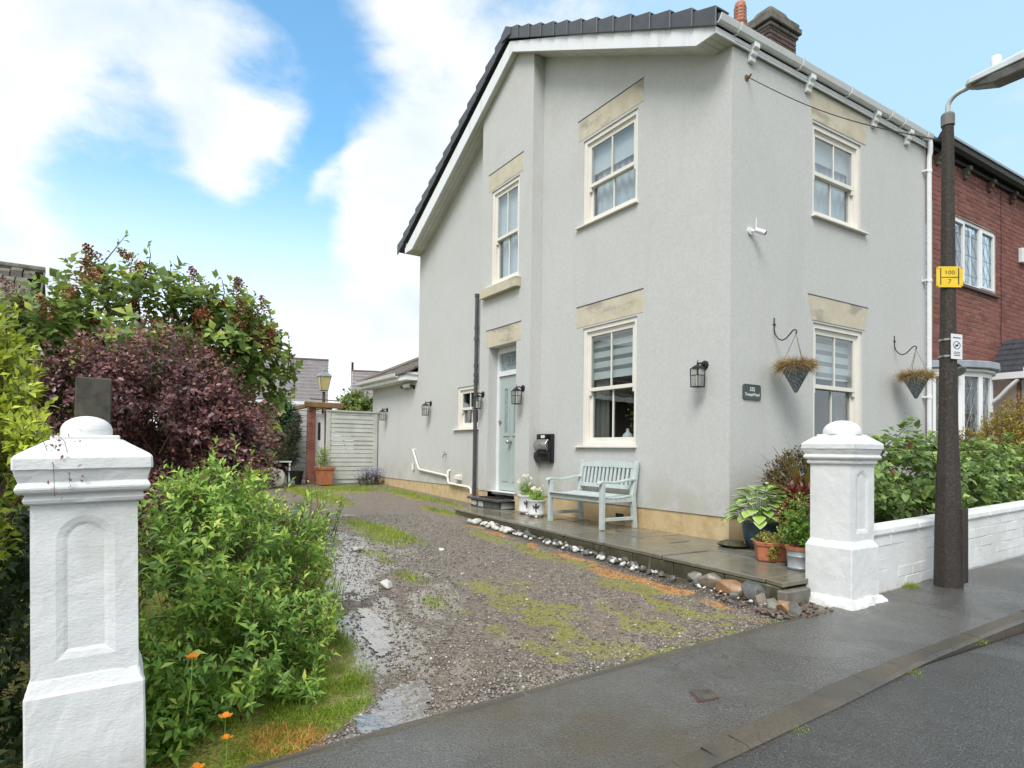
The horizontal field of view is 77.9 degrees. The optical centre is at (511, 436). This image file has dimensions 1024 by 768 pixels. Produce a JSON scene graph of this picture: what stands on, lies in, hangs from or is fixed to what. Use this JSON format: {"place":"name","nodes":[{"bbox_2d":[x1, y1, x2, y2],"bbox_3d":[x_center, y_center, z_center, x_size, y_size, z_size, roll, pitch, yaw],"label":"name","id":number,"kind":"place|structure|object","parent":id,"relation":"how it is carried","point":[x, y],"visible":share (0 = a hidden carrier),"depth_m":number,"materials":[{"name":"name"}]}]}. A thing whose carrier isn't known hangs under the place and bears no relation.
{"place":"outdoors","nodes":[
{"label":"outdoors","id":0,"kind":"place"},
{"bbox_2d":[0,472,922,767],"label":"driveway","id":1,"kind":"structure","parent":0,"point":[368,504],"depth_m":4.69,"materials":[{"name":"gravel"}]},
{"bbox_2d":[0,291,59,588],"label":"golden shrub","id":2,"kind":"object","parent":1,"relation":"on","point":[18,428],"visible":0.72,"depth_m":2.39,"materials":[{"name":"yellow plant"}]},
{"bbox_2d":[0,303,81,513],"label":"backing bush","id":3,"kind":"object","parent":1,"relation":"on","point":[39,362],"visible":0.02,"depth_m":6.11,"materials":[{"name":"green plant"}]},
{"bbox_2d":[0,468,162,767],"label":"dark undergrowth","id":4,"kind":"object","parent":1,"relation":"on","point":[14,610],"visible":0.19,"depth_m":2.57,"materials":[{"name":"green plant"}]},
{"bbox_2d":[74,377,111,424],"bbox_3d":[-3.252,0.430,4.889,0.235,1.765,0.150,2,-2,-32],"label":"concrete post","id":5,"kind":"object","parent":1,"relation":"on","point":[93,397],"visible":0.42,"depth_m":4.84,"materials":[{"name":"concrete"}]},
{"bbox_2d":[0,230,303,527],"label":"lilac bush","id":6,"kind":"object","parent":1,"relation":"on","point":[246,333],"visible":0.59,"depth_m":6.97,"materials":[{"name":"green plant"}]},
{"bbox_2d":[12,311,303,567],"bbox_3d":[-3.140,0.028,5.655,2.388,2.366,1.998,2,-2,-32],"label":"berberis bush","id":7,"kind":"object","parent":1,"relation":"on","point":[212,409],"visible":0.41,"depth_m":5.55,"materials":[{"name":"purple plant"}]},
{"bbox_2d":[144,642,233,767],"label":"shrub","id":8,"kind":"object","parent":1,"relation":"on","point":[180,727],"visible":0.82,"depth_m":2.56,"materials":[{"name":"green plant"}]},
{"bbox_2d":[185,653,199,714],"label":"poppy","id":9,"kind":"object","parent":1,"relation":"on","point":[192,655],"visible":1,"depth_m":2.44,"materials":[{"name":"orange plant"}]},
{"bbox_2d":[218,712,232,767],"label":"poppy","id":10,"kind":"object","parent":1,"relation":"on","point":[226,714],"visible":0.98,"depth_m":2.48,"materials":[{"name":"orange plant"}]},
{"bbox_2d":[138,433,348,737],"bbox_3d":[-1.626,0.748,4.029,1.196,1.533,3.195,1,-1,-13],"label":"green shrub","id":11,"kind":"object","parent":1,"relation":"on","point":[264,557],"visible":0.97,"depth_m":3.24,"materials":[{"name":"green plant"}]},
{"bbox_2d":[155,627,379,767],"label":"verge grass","id":12,"kind":"structure","parent":1,"relation":"on","point":[289,714],"depth_m":2.98,"materials":[{"name":"plant"}]},
{"bbox_2d":[247,397,299,472],"bbox_3d":[-6.492,0.036,16.464,1.888,2.299,1.466,2,-2,-32],"label":"garden hedge","id":13,"kind":"object","parent":1,"relation":"on","point":[286,417],"visible":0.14,"depth_m":16.37,"materials":[{"name":"green plant"}]},
{"bbox_2d":[267,468,284,487],"bbox_3d":[-5.392,0.958,14.339,0.414,0.507,0.456,2,0,35],"label":"garden boulder","id":14,"kind":"object","parent":1,"relation":"on","point":[280,483],"visible":0.36,"depth_m":14.29,"materials":[{"name":"stone"}]},
{"bbox_2d":[228,717,331,764],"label":"dead grass","id":15,"kind":"structure","parent":1,"relation":"on","point":[288,741],"depth_m":2.73,"materials":[{"name":"plant"}]},
{"bbox_2d":[265,411,302,483],"bbox_3d":[-5.494,0.242,15.325,0.890,1.864,0.825,2,-2,-32],"label":"dwarf conifer","id":16,"kind":"object","parent":1,"relation":"on","point":[291,441],"visible":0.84,"depth_m":15.31,"materials":[{"name":"green plant"}]},
{"bbox_2d":[286,470,303,483],"bbox_3d":[-5.202,0.973,15.163,0.400,0.320,0.400,2,-2,-32],"label":"black pot","id":17,"kind":"object","parent":1,"relation":"on","point":[298,474],"visible":0.88,"depth_m":15.03,"materials":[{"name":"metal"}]},
{"bbox_2d":[291,404,321,477],"bbox_3d":[-5.681,0.139,17.730,1.000,2.048,0.030,2,-2,-32],"label":"fence panel","id":18,"kind":"object","parent":1,"relation":"on","point":[301,465],"depth_m":17.63,"materials":[{"name":"wood"}]},
{"bbox_2d":[270,519,346,624],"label":"verge grass","id":19,"kind":"structure","parent":1,"relation":"on","point":[334,596],"depth_m":5.21,"materials":[{"name":"plant"}]},
{"bbox_2d":[294,401,343,484],"bbox_3d":[-5.035,0.202,16.167,0.969,2.070,1.700,2,-2,-32],"label":"brick pergola","id":20,"kind":"object","parent":1,"relation":"on","point":[316,432],"visible":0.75,"depth_m":15.47,"materials":[{"name":"red brick"}]},
{"bbox_2d":[314,413,324,481],"bbox_3d":[-4.751,0.289,15.594,0.230,1.720,0.050,2,-2,-32],"label":"panel door","id":21,"kind":"structure","parent":20,"relation":"in","point":[320,418],"depth_m":15.58,"materials":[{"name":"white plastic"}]},
{"bbox_2d":[310,367,336,413],"bbox_3d":[-4.933,-0.338,16.535,0.701,2.970,0.332,2,-2,-32],"label":"victorian lamp","id":22,"kind":"object","parent":1,"relation":"on","point":[324,376],"visible":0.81,"depth_m":16.49,"materials":[{"name":"glass"}]},
{"bbox_2d":[314,467,334,484],"bbox_3d":[-4.498,0.939,15.195,0.401,0.430,0.401,2,-2,-32],"label":"terracotta planter","id":23,"kind":"object","parent":1,"relation":"on","point":[324,475],"visible":0.99,"depth_m":15.06,"materials":[{"name":"ceramic"}]},
{"bbox_2d":[314,445,331,466],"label":"potted fern","id":24,"kind":"object","parent":23,"relation":"in","point":[320,463],"visible":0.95,"depth_m":15.16,"materials":[{"name":"green plant"}]},
{"bbox_2d":[325,410,378,482],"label":"slatted gate","id":25,"kind":"structure","parent":1,"relation":"on","point":[367,443],"depth_m":15.79,"materials":[{"name":"wood"}]},
{"bbox_2d":[354,467,386,484],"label":"lavender","id":26,"kind":"object","parent":1,"relation":"on","point":[367,475],"visible":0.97,"depth_m":15.60,"materials":[{"name":"purple plant"}]},
{"bbox_2d":[282,484,461,607],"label":"grass tufts","id":27,"kind":"object","parent":1,"relation":"on","point":[387,531],"visible":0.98,"depth_m":9.27,"materials":[{"name":"plant"}]},
{"bbox_2d":[357,608,394,655],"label":"puddle","id":28,"kind":"object","parent":1,"relation":"on","point":[379,641],"visible":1,"depth_m":4.15,"materials":[{"name":"grey liquid"}]},
{"bbox_2d":[352,681,434,732],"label":"puddle","id":29,"kind":"object","parent":1,"relation":"on","point":[404,709],"visible":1,"depth_m":3.06,"materials":[{"name":"grey liquid"}]},
{"bbox_2d":[333,526,730,685],"bbox_3d":[-0.569,1.289,5.967,3.089,0.187,5.313,2,-2,-32],"label":"moss","id":30,"kind":"object","parent":1,"relation":"on","point":[534,602],"visible":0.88,"depth_m":4.94,"materials":[{"name":"plant"}]},
{"bbox_2d":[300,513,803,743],"bbox_3d":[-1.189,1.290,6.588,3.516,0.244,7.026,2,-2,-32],"label":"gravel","id":31,"kind":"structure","parent":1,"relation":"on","point":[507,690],"depth_m":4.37,"materials":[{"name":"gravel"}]},
{"bbox_2d":[464,524,769,622],"bbox_3d":[0.532,1.279,6.748,0.458,0.117,5.385,1,-1,-28],"label":"dead growth","id":32,"kind":"object","parent":1,"relation":"on","point":[605,570],"visible":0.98,"depth_m":5.83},
{"bbox_2d":[513,617,793,691],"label":"edge weeds","id":33,"kind":"object","parent":1,"relation":"on","point":[667,653],"visible":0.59,"depth_m":3.92,"materials":[{"name":"green plant"}]},
{"bbox_2d":[687,571,701,581],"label":"boulder","id":34,"kind":"object","parent":1,"relation":"on","point":[693,576],"visible":0.5,"depth_m":5.56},
{"bbox_2d":[696,572,720,588],"bbox_3d":[1.732,1.236,5.425,0.314,0.159,0.177,3,8,17],"label":"boulder","id":35,"kind":"object","parent":1,"relation":"on","point":[709,580],"visible":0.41,"depth_m":5.37,"materials":[{"name":"stone"}]},
{"bbox_2d":[715,579,743,596],"bbox_3d":[1.816,1.245,5.195,0.284,0.131,0.189,3,10,31],"label":"boulder","id":36,"kind":"object","parent":1,"relation":"on","point":[727,585],"visible":0.59,"depth_m":5.16,"materials":[{"name":"stone"}]},
{"bbox_2d":[741,581,766,603],"bbox_3d":[1.902,1.225,4.999,0.188,0.136,0.228,-6,6,-10],"label":"boulder","id":37,"kind":"object","parent":1,"relation":"on","point":[751,590],"visible":0.75,"depth_m":4.93,"materials":[{"name":"stone"}]},
{"bbox_2d":[753,592,766,604],"bbox_3d":[1.907,1.254,4.850,0.099,0.108,0.099,1,-1,13],"label":"boulder","id":38,"kind":"object","parent":1,"relation":"on","point":[761,598],"visible":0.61,"depth_m":4.83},
{"bbox_2d":[766,598,777,608],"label":"boulder","id":39,"kind":"object","parent":1,"relation":"on","point":[772,602],"visible":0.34,"depth_m":4.68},
{"bbox_2d":[776,600,789,614],"bbox_3d":[1.986,1.253,4.610,0.103,0.118,0.115,-7,2,40],"label":"boulder","id":40,"kind":"object","parent":1,"relation":"on","point":[782,605],"visible":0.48,"depth_m":4.57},
{"bbox_2d":[785,600,802,616],"bbox_3d":[2.039,1.247,4.556,0.108,0.126,0.137,2,-1,-31],"label":"boulder","id":41,"kind":"object","parent":1,"relation":"on","point":[795,608],"visible":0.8,"depth_m":4.54,"materials":[{"name":"stone"}]},
{"bbox_2d":[331,453,663,767],"bbox_3d":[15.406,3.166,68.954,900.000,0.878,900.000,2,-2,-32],"label":"ground","id":42,"kind":"structure","parent":0,"point":[369,474],"depth_m":23.98,"materials":[{"name":"green plant"}]},
{"bbox_2d":[0,261,45,326],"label":"stone roofed house","id":43,"kind":"structure","parent":42,"relation":"on","point":[16,273],"depth_m":17.45,"materials":[{"name":"stone"}]},
{"bbox_2d":[10,416,152,767],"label":"gate pillar","id":44,"kind":"structure","parent":42,"relation":"on","point":[84,705],"depth_m":2.15,"materials":[{"name":"white paint"}]},
{"bbox_2d":[31,401,83,495],"bbox_3d":[-1.575,0.043,2.138,0.307,0.337,0.100,0,-1,20],"label":"trailing stem","id":45,"kind":"object","parent":44,"relation":"on","point":[58,440],"visible":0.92,"depth_m":2.11,"materials":[{"name":"brown plant"}]},
{"bbox_2d":[248,356,328,450],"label":"brick bungalow","id":46,"kind":"object","parent":42,"relation":"on","point":[306,386],"visible":0.16,"depth_m":40.52,"materials":[{"name":"grey concrete"}]},
{"bbox_2d":[333,386,372,457],"bbox_3d":[-5.918,-0.067,24.610,2.321,3.762,2.015,2,-2,-32],"label":"garden tree","id":47,"kind":"object","parent":42,"relation":"on","point":[351,401],"visible":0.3,"depth_m":24.29,"materials":[{"name":"green plant"}]},
{"bbox_2d":[351,370,379,457],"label":"distant house","id":48,"kind":"structure","parent":42,"relation":"on","point":[358,375],"depth_m":51.50,"materials":[{"name":"grey brick"}]},
{"bbox_2d":[355,0,1022,540],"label":"rendered house","id":49,"kind":"structure","parent":42,"relation":"on","point":[599,200],"depth_m":8.65,"materials":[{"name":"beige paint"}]},
{"bbox_2d":[452,385,478,430],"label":"window","id":50,"kind":"structure","parent":49,"relation":"in","point":[465,411],"depth_m":12.48,"materials":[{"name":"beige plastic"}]},
{"bbox_2d":[472,391,484,408],"bbox_3d":[-0.600,-0.651,11.188,0.205,0.320,0.160,2,-2,-32],"label":"wall lantern","id":51,"kind":"object","parent":49,"relation":"attached to","point":[482,393],"depth_m":11.16,"materials":[{"name":"black metal"}]},
{"bbox_2d":[486,175,519,287],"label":"window","id":52,"kind":"structure","parent":49,"relation":"in","point":[506,200],"depth_m":11.00,"materials":[{"name":"beige plastic"}]},
{"bbox_2d":[498,375,515,490],"bbox_3d":[-0.042,-0.062,10.794,0.146,1.978,0.754,2,-2,-32],"label":"door","id":53,"kind":"structure","parent":49,"relation":"in","point":[508,383],"depth_m":10.90,"materials":[{"name":"green paint"}]},
{"bbox_2d":[511,385,524,404],"bbox_3d":[0.091,-0.675,10.098,0.205,0.320,0.160,2,-2,-32],"label":"wall lantern","id":54,"kind":"object","parent":49,"relation":"attached to","point":[522,387],"depth_m":10.07,"materials":[{"name":"black metal"}]},
{"bbox_2d":[533,434,553,462],"bbox_3d":[0.493,0.184,9.883,0.128,0.455,0.405,2,-2,-32],"label":"letter box","id":55,"kind":"object","parent":49,"relation":"attached to","point":[543,445],"visible":1,"depth_m":9.80,"materials":[{"name":"black plastic"}]},
{"bbox_2d":[574,316,636,447],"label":"window","id":56,"kind":"structure","parent":49,"relation":"in","point":[610,349],"depth_m":9.08,"materials":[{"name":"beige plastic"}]},
{"bbox_2d":[575,109,637,230],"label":"window","id":57,"kind":"structure","parent":49,"relation":"in","point":[611,156],"depth_m":8.95,"materials":[{"name":"beige plastic"}]},
{"bbox_2d":[690,360,708,387],"bbox_3d":[2.144,-0.724,7.256,0.205,0.320,0.160,2,-2,-32],"label":"wall lantern","id":58,"kind":"object","parent":49,"relation":"attached to","point":[704,365],"depth_m":7.23,"materials":[{"name":"black metal"}]},
{"bbox_2d":[742,384,760,399],"bbox_3d":[2.728,-0.507,7.198,0.316,0.176,0.015,2,-2,-32],"label":"house sign","id":59,"kind":"object","parent":49,"relation":"attached to","point":[751,391],"visible":1,"depth_m":7.18,"materials":[{"name":"green stone"}]},
{"bbox_2d":[747,218,766,235],"bbox_3d":[2.783,-2.376,7.186,0.210,0.212,0.083,0,-1,23],"label":"security camera","id":60,"kind":"object","parent":49,"relation":"attached to","point":[750,231],"visible":1,"depth_m":7.16,"materials":[{"name":"white plastic"}]},
{"bbox_2d":[773,318,796,340],"bbox_3d":[3.159,-1.255,7.317,0.044,0.288,0.300,2,-2,-32],"label":"basket bracket","id":61,"kind":"object","parent":49,"relation":"attached to","point":[774,324],"visible":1,"depth_m":7.38,"materials":[{"name":"black metal"}]},
{"bbox_2d":[781,334,810,392],"bbox_3d":[3.227,-0.836,7.192,0.345,0.672,0.337,2,-2,-32],"label":"hanging basket","id":62,"kind":"object","parent":61,"relation":"hanging from","point":[792,375],"visible":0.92,"depth_m":7.12,"materials":[{"name":"grey wicker"}]},
{"bbox_2d":[768,354,821,380],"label":"basket grass","id":63,"kind":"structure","parent":62,"relation":"in","point":[812,363],"depth_m":7.06,"materials":[{"name":"plant"}]},
{"bbox_2d":[813,323,860,436],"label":"window","id":64,"kind":"structure","parent":49,"relation":"in","point":[836,389],"depth_m":8.44,"materials":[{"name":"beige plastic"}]},
{"bbox_2d":[811,124,868,234],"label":"window","id":65,"kind":"structure","parent":49,"relation":"in","point":[835,159],"depth_m":8.38,"materials":[{"name":"beige plastic"}]},
{"bbox_2d":[893,336,916,354],"bbox_3d":[5.453,-1.275,8.773,0.044,0.288,0.300,2,-2,-32],"label":"basket bracket","id":66,"kind":"object","parent":49,"relation":"attached to","point":[894,341],"visible":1,"depth_m":8.81,"materials":[{"name":"black metal"}]},
{"bbox_2d":[902,350,930,398],"bbox_3d":[5.520,-0.856,8.648,0.337,0.672,0.345,1,-1,6],"label":"hanging basket","id":67,"kind":"object","parent":66,"relation":"hanging from","point":[915,387],"visible":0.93,"depth_m":8.58,"materials":[{"name":"wicker"}]},
{"bbox_2d":[893,365,938,389],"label":"basket grass","id":68,"kind":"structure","parent":67,"relation":"in","point":[931,373],"depth_m":8.52,"materials":[{"name":"plant"}]},
{"bbox_3d":[2.695,-4.094,7.194,0.070,0.070,0.071,2,-2,-32],"label":"wall hook","id":69,"kind":"object","parent":49,"relation":"attached to","visible":0},
{"bbox_2d":[748,77,941,140],"bbox_3d":[3.191,-3.316,6.318,0.010,1.587,2.031,2,-1,-31],"label":"cable","id":70,"kind":"object","parent":69,"relation":"hanging from","point":[842,117],"visible":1,"depth_m":6.18,"materials":[{"name":"black metal"}]},
{"bbox_2d":[801,420,887,610],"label":"gate pillar","id":71,"kind":"structure","parent":42,"relation":"on","point":[842,551],"depth_m":4.82,"materials":[{"name":"white paint"}]},
{"bbox_2d":[874,500,1023,592],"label":"garden wall","id":72,"kind":"structure","parent":42,"relation":"on","point":[906,545],"depth_m":5.62,"materials":[{"name":"brick"}]},
{"bbox_2d":[926,131,1023,491],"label":"brick house","id":73,"kind":"structure","parent":42,"relation":"on","point":[990,320],"depth_m":10.35,"materials":[{"name":"red brick"}]},
{"bbox_2d":[932,360,999,491],"bbox_3d":[7.065,0.125,9.698,1.862,2.480,0.580,2,-2,-32],"label":"bow window","id":74,"kind":"structure","parent":73,"relation":"in","point":[972,388],"depth_m":9.47,"materials":[{"name":"white plastic"}]},
{"bbox_2d":[955,216,999,298],"bbox_3d":[7.464,-2.912,10.325,1.720,1.110,0.220,2,-2,-32],"label":"window","id":75,"kind":"structure","parent":73,"relation":"in","point":[962,236],"depth_m":10.45,"materials":[{"name":"white plastic"}]},
{"bbox_2d":[992,338,1023,421],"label":"door canopy","id":76,"kind":"object","parent":73,"relation":"attached to","point":[1009,358],"visible":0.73,"depth_m":10.36,"materials":[{"name":"tile"}]},
{"bbox_2d":[0,0,1023,444],"label":"sky","id":77,"kind":"structure","parent":0,"point":[289,149],"materials":[{"name":"blue"}]},
{"bbox_2d":[240,555,1023,767],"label":"pavement","id":78,"kind":"structure","parent":0,"point":[653,714],"depth_m":3.17,"materials":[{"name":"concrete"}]},
{"bbox_2d":[250,611,821,767],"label":"edging strip","id":79,"kind":"object","parent":78,"relation":"on","point":[325,749],"visible":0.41,"depth_m":3.10,"materials":[{"name":"concrete"}]},
{"bbox_2d":[689,689,718,702],"bbox_3d":[0.962,1.306,3.160,0.118,0.045,0.143,1,-1,-6],"label":"utility cover","id":80,"kind":"object","parent":78,"relation":"on","point":[704,695],"visible":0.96,"depth_m":3.15,"materials":[{"name":"metal"}]},
{"bbox_2d":[933,50,1023,588],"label":"street lamp","id":81,"kind":"object","parent":78,"relation":"on","point":[951,545],"visible":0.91,"depth_m":5.30,"materials":[{"name":"metal"}]},
{"bbox_2d":[936,266,962,286],"bbox_3d":[3.683,-1.345,5.327,0.196,0.186,0.006,0,-1,15],"label":"hydrant sign","id":82,"kind":"object","parent":81,"relation":"attached to","point":[949,276],"visible":1,"depth_m":5.33,"materials":[{"name":"yellow plastic"}]},
{"bbox_2d":[938,334,961,359],"bbox_3d":[3.704,-0.754,5.370,0.136,0.210,0.143,1,-1,-20],"label":"dog sign","id":83,"kind":"object","parent":81,"relation":"attached to","point":[956,346],"visible":0.95,"depth_m":5.31,"materials":[{"name":"white plastic"}]},
{"bbox_2d":[960,508,967,583],"bbox_3d":[3.770,0.911,5.277,0.100,0.620,0.024,2,-2,-32],"label":"access door","id":84,"kind":"structure","parent":81,"relation":"in","point":[963,512],"depth_m":5.26,"materials":[{"name":"metal"}]},
{"bbox_2d":[454,506,810,604],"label":"patio","id":85,"kind":"structure","parent":0,"point":[677,555],"depth_m":6.46,"materials":[{"name":"stone"}]},
{"bbox_2d":[467,495,514,509],"bbox_3d":[-0.314,1.214,10.835,0.470,0.345,1.060,2,-2,-32],"label":"door step","id":86,"kind":"object","parent":85,"relation":"on","point":[497,504],"depth_m":10.50,"materials":[{"name":"stone"}]},
{"bbox_2d":[517,494,529,514],"bbox_3d":[0.235,1.042,9.706,0.314,0.297,0.316,2,-2,-32],"label":"flower pot","id":87,"kind":"object","parent":85,"relation":"on","point":[523,504],"visible":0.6,"depth_m":9.59,"materials":[{"name":"ceramic"}]},
{"bbox_2d":[517,474,538,494],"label":"daisy plant","id":88,"kind":"object","parent":87,"relation":"in","point":[521,489],"visible":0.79,"depth_m":9.66,"materials":[{"name":"green plant"}]},
{"bbox_2d":[526,499,546,517],"bbox_3d":[0.359,1.055,9.286,0.294,0.257,0.296,2,-2,-32],"label":"flower pot","id":89,"kind":"object","parent":85,"relation":"on","point":[536,508],"visible":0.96,"depth_m":9.18,"materials":[{"name":"ceramic"}]},
{"bbox_2d":[527,482,546,505],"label":"daisy plant","id":90,"kind":"object","parent":89,"relation":"in","point":[537,496],"visible":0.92,"depth_m":9.24,"materials":[{"name":"green plant"}]},
{"bbox_2d":[545,460,639,530],"bbox_3d":[1.048,0.741,8.442,0.674,0.858,1.160,2,-2,-32],"label":"garden bench","id":91,"kind":"object","parent":85,"relation":"on","point":[601,497],"visible":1,"depth_m":8.38,"materials":[{"name":"green wood"}]},
{"bbox_2d":[717,539,748,548],"bbox_3d":[2.314,1.115,6.575,0.276,0.088,0.312,2,-2,-32],"label":"stone","id":92,"kind":"object","parent":85,"relation":"on","point":[732,543],"visible":0.97,"depth_m":6.50,"materials":[{"name":"stone"}]},
{"bbox_2d":[741,520,778,548],"bbox_3d":[2.549,1.013,6.507,0.367,0.275,0.370,2,-2,-32],"label":"glazed pot","id":93,"kind":"object","parent":85,"relation":"on","point":[750,529],"visible":0.6,"depth_m":6.40,"materials":[{"name":"ceramic"}]},
{"bbox_2d":[721,482,786,529],"bbox_3d":[2.557,0.684,6.494,0.785,0.464,0.764,2,-2,-32],"label":"hosta","id":94,"kind":"object","parent":93,"relation":"in","point":[760,522],"visible":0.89,"depth_m":6.41,"materials":[{"name":"green plant"}]},
{"bbox_2d":[753,539,788,562],"bbox_3d":[2.369,1.045,5.800,0.317,0.175,0.311,2,-2,-32],"label":"terracotta pot","id":95,"kind":"object","parent":85,"relation":"on","point":[761,551],"visible":0.66,"depth_m":5.70,"materials":[{"name":"ceramic"}]},
{"bbox_2d":[750,530,787,560],"bbox_3d":[2.368,0.987,5.799,0.314,0.268,0.316,2,-2,-32],"label":"sedum","id":96,"kind":"object","parent":95,"relation":"in","point":[767,537],"visible":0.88,"depth_m":5.72,"materials":[{"name":"green plant"}]},
{"bbox_2d":[752,437,809,495],"bbox_3d":[2.627,0.275,6.024,0.688,0.701,0.453,0,-1,26],"label":"phormium","id":97,"kind":"object","parent":85,"relation":"on","point":[807,478],"visible":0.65,"depth_m":6.04,"materials":[{"name":"brown plant"}]},
{"bbox_2d":[775,475,809,524],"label":"red leaved plant","id":98,"kind":"object","parent":85,"relation":"on","point":[795,489],"visible":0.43,"depth_m":5.98,"materials":[{"name":"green plant"}]},
{"bbox_2d":[785,544,804,570],"bbox_3d":[2.448,1.027,5.377,0.244,0.195,0.244,2,-2,-32],"label":"zinc bucket","id":99,"kind":"object","parent":85,"relation":"on","point":[795,558],"visible":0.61,"depth_m":5.30,"materials":[{"name":"metal"}]},
{"bbox_2d":[776,491,809,547],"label":"ferny plant","id":100,"kind":"object","parent":99,"relation":"in","point":[800,534],"visible":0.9,"depth_m":5.42,"materials":[{"name":"green plant"}]},
{"bbox_3d":[3.136,1.031,6.832,0.380,0.270,0.380,2,-2,-32],"label":"shrub pot","id":101,"kind":"object","parent":85,"relation":"on","visible":0},
{"bbox_2d":[761,445,809,520],"bbox_3d":[3.131,0.589,6.845,0.918,1.028,0.822,2,-2,-32],"label":"bronze shrub","id":102,"kind":"object","parent":101,"relation":"in","point":[783,469],"visible":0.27,"depth_m":6.77,"materials":[{"name":"brown plant"}]},
{"bbox_2d":[712,633,1023,767],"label":"road","id":103,"kind":"structure","parent":0,"point":[964,710],"depth_m":2.85,"materials":[{"name":"asphalt"}]},
{"bbox_2d":[659,609,1023,767],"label":"kerb","id":104,"kind":"structure","parent":103,"relation":"on","point":[786,718],"depth_m":3.15,"materials":[{"name":"concrete"}]},
{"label":"front garden soil","id":105,"kind":"structure","parent":0,"visible":0},
{"bbox_2d":[869,415,974,522],"bbox_3d":[3.714,0.473,6.408,2.052,1.459,1.265,2,-2,-32],"label":"hydrangea","id":106,"kind":"object","parent":105,"relation":"on","point":[902,495],"visible":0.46,"depth_m":6.22,"materials":[{"name":"green plant"}]},
{"bbox_2d":[882,434,1023,518],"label":"hydrangea","id":107,"kind":"object","parent":105,"relation":"on","point":[978,481],"visible":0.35,"depth_m":6.93,"materials":[{"name":"green plant"}]},
{"bbox_2d":[959,427,994,473],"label":"shrub","id":108,"kind":"object","parent":105,"relation":"on","point":[972,435],"visible":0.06,"depth_m":8.92,"materials":[{"name":"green plant"}]},
{"bbox_2d":[959,432,1023,502],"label":"hydrangea","id":109,"kind":"object","parent":105,"relation":"on","point":[991,448],"visible":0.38,"depth_m":7.73,"materials":[{"name":"green plant"}]},
{"bbox_2d":[969,392,1023,500],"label":"golden conifer","id":110,"kind":"object","parent":105,"relation":"on","point":[1011,421],"visible":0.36,"depth_m":9.35,"materials":[{"name":"plant"}]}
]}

